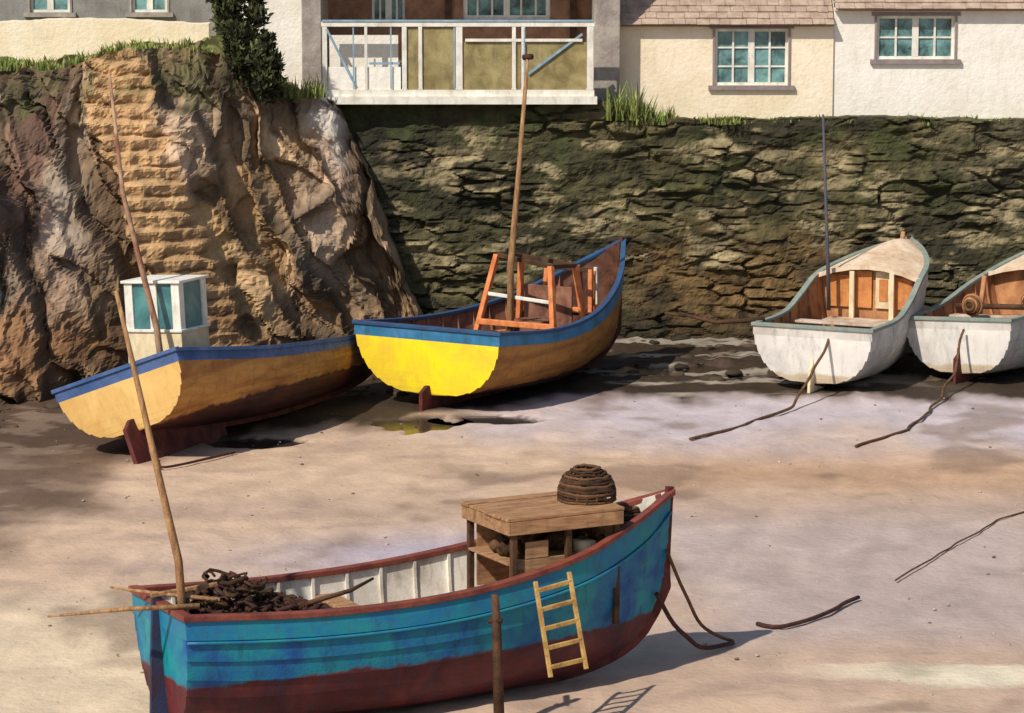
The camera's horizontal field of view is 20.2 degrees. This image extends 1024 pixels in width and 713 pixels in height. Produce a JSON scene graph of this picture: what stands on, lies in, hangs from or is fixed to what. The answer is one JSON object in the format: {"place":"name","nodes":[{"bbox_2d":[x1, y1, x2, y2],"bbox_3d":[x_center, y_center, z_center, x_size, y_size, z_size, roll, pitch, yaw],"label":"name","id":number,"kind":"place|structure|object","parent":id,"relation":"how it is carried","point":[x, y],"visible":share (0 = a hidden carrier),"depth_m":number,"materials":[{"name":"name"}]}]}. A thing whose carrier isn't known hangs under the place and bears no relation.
{"place":"outdoors","nodes":[
{"label":"outdoors","id":0,"kind":"place"},
{"bbox_2d":[0,37,328,98],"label":"cliff top grass","id":1,"kind":"structure","parent":0,"point":[309,90],"depth_m":58.88,"materials":[{"name":"green plant"}]},
{"bbox_2d":[0,336,1023,712],"bbox_3d":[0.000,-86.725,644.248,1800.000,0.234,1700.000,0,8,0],"label":"sandy beach","id":2,"kind":"structure","parent":0,"point":[738,564],"depth_m":43.48,"materials":[{"name":"beige sand"}]},
{"bbox_2d":[148,448,235,467],"bbox_3d":[-5.263,1.648,48.053,1.615,0.208,0.895,-4,9,-23],"label":"mooring rope","id":3,"kind":"object","parent":2,"relation":"on","point":[199,460],"visible":0.74,"depth_m":47.98,"materials":[{"name":"fabric"}]},
{"bbox_2d":[0,35,423,406],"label":"rock cliff","id":4,"kind":"structure","parent":2,"relation":"on","point":[272,221],"depth_m":58.10,"materials":[{"name":"brown stone"}]},
{"bbox_2d":[0,17,210,61],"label":"garden wall","id":5,"kind":"structure","parent":4,"relation":"on","point":[36,39],"depth_m":61.66,"materials":[{"name":"beige paint"}]},
{"bbox_2d":[0,0,215,35],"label":"stone cottage","id":6,"kind":"structure","parent":4,"relation":"on","point":[195,11],"depth_m":65.06,"materials":[{"name":"white paint"}]},
{"bbox_2d":[23,0,75,16],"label":"window","id":7,"kind":"structure","parent":6,"relation":"in","point":[36,5],"depth_m":65.10,"materials":[{"name":"white paint"}]},
{"bbox_2d":[125,0,172,16],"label":"window","id":8,"kind":"structure","parent":6,"relation":"in","point":[136,5],"depth_m":65.10,"materials":[{"name":"white paint"}]},
{"bbox_2d":[205,0,288,106],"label":"cliff shrub","id":9,"kind":"object","parent":4,"relation":"on","point":[260,70],"visible":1,"depth_m":59.76,"materials":[{"name":"green plant"}]},
{"bbox_2d":[51,74,372,463],"bbox_3d":[-5.343,-1.789,51.989,2.758,6.514,9.019,-18,0,26],"label":"brown fishing boat","id":10,"kind":"object","parent":2,"relation":"on","point":[197,388],"visible":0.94,"depth_m":49.05,"materials":[{"name":"blue wood"}]},
{"bbox_2d":[47,290,675,712],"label":"blue fishing boat","id":11,"kind":"object","parent":2,"relation":"on","point":[569,578],"visible":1,"depth_m":32.38,"materials":[{"name":"teal paint"}]},
{"bbox_2d":[665,549,733,641],"bbox_3d":[2.290,2.935,35.135,0.096,1.439,1.490,6,10,36],"label":"mooring rope","id":12,"kind":"object","parent":11,"relation":"hanging from","point":[702,625],"visible":1,"depth_m":34.94,"materials":[{"name":"brown fabric"}]},
{"bbox_2d":[352,54,625,410],"bbox_3d":[0.301,-2.579,55.755,3.302,6.575,7.510,5,10,32],"label":"yellow fishing boat","id":13,"kind":"object","parent":2,"relation":"on","point":[565,320],"visible":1,"depth_m":54.82,"materials":[{"name":"blue paint"}]},
{"bbox_2d":[208,365,781,448],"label":"tide puddles","id":14,"kind":"object","parent":2,"relation":"on","point":[411,426],"visible":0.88,"depth_m":52.16,"materials":[{"name":"liquid"}]},
{"bbox_2d":[0,335,995,447],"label":"foreshore rocks","id":15,"kind":"object","parent":2,"relation":"on","point":[678,366],"visible":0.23,"depth_m":57.27,"materials":[{"name":"grey stone"}]},
{"bbox_2d":[8,398,1023,701],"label":"beach pebbles","id":16,"kind":"object","parent":2,"relation":"on","point":[506,462],"visible":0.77,"depth_m":43.59,"materials":[{"name":"stone"}]},
{"bbox_2d":[338,100,1023,338],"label":"harbour wall","id":17,"kind":"structure","parent":2,"relation":"on","point":[716,221],"depth_m":62.16,"materials":[{"name":"stone"}]},
{"bbox_2d":[289,79,1022,125],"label":"wall top grass","id":18,"kind":"structure","parent":17,"relation":"on","point":[635,111],"depth_m":61.80,"materials":[{"name":"green plant"}]},
{"bbox_2d":[654,592,734,649],"bbox_3d":[2.239,3.203,35.038,0.092,0.951,1.597,7,11,39],"label":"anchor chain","id":19,"kind":"object","parent":2,"relation":"on","point":[680,630],"visible":1,"depth_m":34.86,"materials":[{"name":"metal"}]},
{"bbox_2d":[689,338,829,439],"bbox_3d":[4.696,0.507,52.531,0.278,1.162,6.084,5,10,29],"label":"mooring rope","id":20,"kind":"object","parent":2,"relation":"on","point":[775,413],"visible":1,"depth_m":52.68,"materials":[{"name":"brown fabric"}]},
{"bbox_2d":[664,114,929,393],"bbox_3d":[6.766,-2.092,56.710,3.769,5.211,6.856,10,13,50],"label":"white fishing boat","id":21,"kind":"object","parent":2,"relation":"on","point":[859,308],"visible":0.98,"depth_m":57.22,"materials":[{"name":"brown wood"}]},
{"bbox_2d":[756,595,859,628],"bbox_3d":[3.984,3.320,37.301,0.402,0.068,2.145,8,12,43],"label":"anchor chain","id":22,"kind":"object","parent":2,"relation":"on","point":[820,615],"visible":1,"depth_m":36.86,"materials":[{"name":"metal"}]},
{"bbox_2d":[855,329,964,446],"bbox_3d":[7.519,0.520,52.601,0.443,1.108,7.447,4,9,22],"label":"mooring rope","id":23,"kind":"object","parent":2,"relation":"on","point":[929,409],"visible":1,"depth_m":52.92,"materials":[{"name":"brown fabric"}]},
{"bbox_2d":[895,511,1023,580],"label":"mooring rope","id":24,"kind":"object","parent":2,"relation":"on","point":[932,558],"visible":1,"depth_m":41.51,"materials":[{"name":"brown fabric"}]},
{"bbox_2d":[907,251,1023,383],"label":"white fishing boat","id":25,"kind":"object","parent":2,"relation":"on","point":[985,310],"visible":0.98,"depth_m":56.56,"materials":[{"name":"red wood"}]},
{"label":"quay terrace","id":26,"kind":"object","parent":2,"relation":"on","visible":0},
{"bbox_2d":[242,0,301,88],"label":"rendered wing","id":27,"kind":"structure","parent":26,"relation":"on","point":[285,25],"depth_m":62.54,"materials":[{"name":"white paint"}]},
{"bbox_2d":[328,0,590,87],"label":"brick walls","id":28,"kind":"structure","parent":26,"relation":"on","point":[414,9],"depth_m":64.58,"materials":[{"name":"brown brick"}]},
{"bbox_2d":[372,0,404,19],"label":"window","id":29,"kind":"structure","parent":28,"relation":"attached to","point":[388,9],"depth_m":64.64,"materials":[{"name":"white paint"}]},
{"bbox_2d":[398,60,401,87],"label":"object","id":30,"kind":"structure","parent":28,"relation":"attached to","point":[400,61],"depth_m":64.84,"materials":[{"name":"white paint"}]},
{"bbox_2d":[463,0,549,19],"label":"window","id":31,"kind":"structure","parent":28,"relation":"attached to","point":[506,9],"depth_m":64.64,"materials":[{"name":"teal glass"}]},
{"bbox_2d":[445,0,576,38],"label":"timber posts","id":32,"kind":"object","parent":28,"relation":"attached to","point":[573,14],"visible":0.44,"depth_m":64.44,"materials":[{"name":"brown wood"}]},
{"bbox_2d":[301,0,619,100],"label":"stone piers","id":33,"kind":"structure","parent":26,"relation":"on","point":[605,15],"depth_m":62.25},
{"bbox_2d":[320,20,596,103],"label":"balcony","id":34,"kind":"structure","parent":33,"relation":"attached to","point":[364,69],"depth_m":61.46,"materials":[{"name":"white paint"}]},
{"bbox_2d":[620,0,833,118],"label":"cream cottage","id":35,"kind":"structure","parent":26,"relation":"on","point":[762,59],"depth_m":62.97,"materials":[{"name":"white paint"}]},
{"bbox_2d":[708,25,793,89],"bbox_3d":[5.240,-6.543,62.936,1.880,1.410,0.210,0,8,0],"label":"window","id":36,"kind":"structure","parent":35,"relation":"in","point":[745,57],"depth_m":62.99,"materials":[{"name":"white paint"}]},
{"bbox_2d":[831,0,1023,117],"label":"white cottage","id":37,"kind":"structure","parent":26,"relation":"on","point":[946,58],"depth_m":63.00,"materials":[{"name":"paint"}]},
{"bbox_2d":[870,12,960,63],"bbox_3d":[8.830,-6.971,62.923,1.980,1.120,0.210,0,8,0],"label":"window","id":38,"kind":"structure","parent":37,"relation":"in","point":[900,37],"depth_m":62.98,"materials":[{"name":"white paint"}]}
]}

